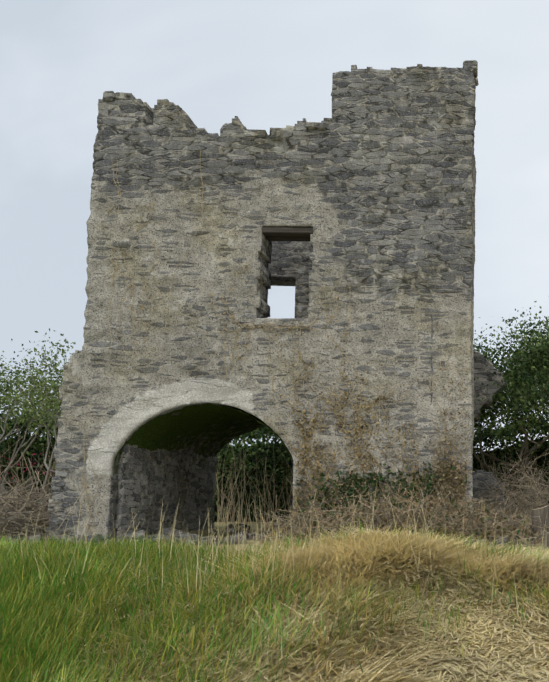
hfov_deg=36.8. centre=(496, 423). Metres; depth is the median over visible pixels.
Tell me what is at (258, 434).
hedge
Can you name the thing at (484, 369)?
ruin wall fragment
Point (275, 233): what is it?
timber window lintel
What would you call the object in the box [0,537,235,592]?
tall green grass
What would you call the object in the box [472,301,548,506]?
bush
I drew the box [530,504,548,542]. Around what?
tree stump
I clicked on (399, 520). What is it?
dead bramble
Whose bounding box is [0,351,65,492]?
bush
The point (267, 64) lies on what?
sky
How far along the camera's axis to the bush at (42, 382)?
17.21 m
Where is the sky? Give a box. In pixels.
[0,0,548,452]
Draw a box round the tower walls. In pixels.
[76,64,476,539]
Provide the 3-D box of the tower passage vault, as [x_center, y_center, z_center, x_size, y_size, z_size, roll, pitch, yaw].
[-5.676,1.484,16.249,3.935,3.294,4.980,0,-5,-2]
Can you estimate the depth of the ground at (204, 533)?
6.77 m
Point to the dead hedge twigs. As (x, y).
(255, 508)
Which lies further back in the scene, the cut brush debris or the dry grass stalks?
the cut brush debris
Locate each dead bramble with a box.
[229,472,543,545]
[473,444,548,536]
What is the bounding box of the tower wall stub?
[46,350,83,541]
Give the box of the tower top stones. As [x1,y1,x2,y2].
[103,60,478,140]
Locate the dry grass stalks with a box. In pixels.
[0,479,548,621]
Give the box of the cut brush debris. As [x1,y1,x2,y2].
[496,519,547,549]
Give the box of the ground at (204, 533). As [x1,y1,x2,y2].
[4,522,548,681]
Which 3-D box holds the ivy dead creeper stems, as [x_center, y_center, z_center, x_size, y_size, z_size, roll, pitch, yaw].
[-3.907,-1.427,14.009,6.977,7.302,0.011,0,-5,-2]
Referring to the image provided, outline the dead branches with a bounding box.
[0,432,83,543]
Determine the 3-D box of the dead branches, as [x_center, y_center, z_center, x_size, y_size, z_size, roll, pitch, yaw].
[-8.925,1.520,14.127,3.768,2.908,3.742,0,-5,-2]
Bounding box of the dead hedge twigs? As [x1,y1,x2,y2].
[0,438,548,524]
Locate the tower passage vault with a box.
[110,403,293,539]
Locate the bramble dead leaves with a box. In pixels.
[260,493,542,544]
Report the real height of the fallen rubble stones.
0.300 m
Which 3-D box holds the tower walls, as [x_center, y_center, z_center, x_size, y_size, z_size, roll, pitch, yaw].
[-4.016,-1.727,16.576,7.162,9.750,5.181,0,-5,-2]
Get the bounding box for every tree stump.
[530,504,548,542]
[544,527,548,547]
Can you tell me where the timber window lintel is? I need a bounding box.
[262,226,312,241]
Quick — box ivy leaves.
[76,203,473,537]
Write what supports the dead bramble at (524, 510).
on the ground at (204, 533)
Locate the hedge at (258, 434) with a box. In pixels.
[0,406,548,521]
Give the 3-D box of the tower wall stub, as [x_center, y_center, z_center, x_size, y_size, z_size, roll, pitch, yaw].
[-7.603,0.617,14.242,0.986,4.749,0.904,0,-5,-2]
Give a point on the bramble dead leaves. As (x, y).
(446, 515)
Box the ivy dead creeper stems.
[81,150,467,536]
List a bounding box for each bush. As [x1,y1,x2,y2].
[0,328,225,514]
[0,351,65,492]
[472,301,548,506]
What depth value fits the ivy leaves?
13.82 m
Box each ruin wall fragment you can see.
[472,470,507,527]
[473,348,504,422]
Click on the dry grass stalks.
(243, 542)
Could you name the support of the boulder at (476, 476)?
on the ground at (204, 533)
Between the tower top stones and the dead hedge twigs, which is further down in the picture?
the dead hedge twigs
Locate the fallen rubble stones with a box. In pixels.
[5,523,524,545]

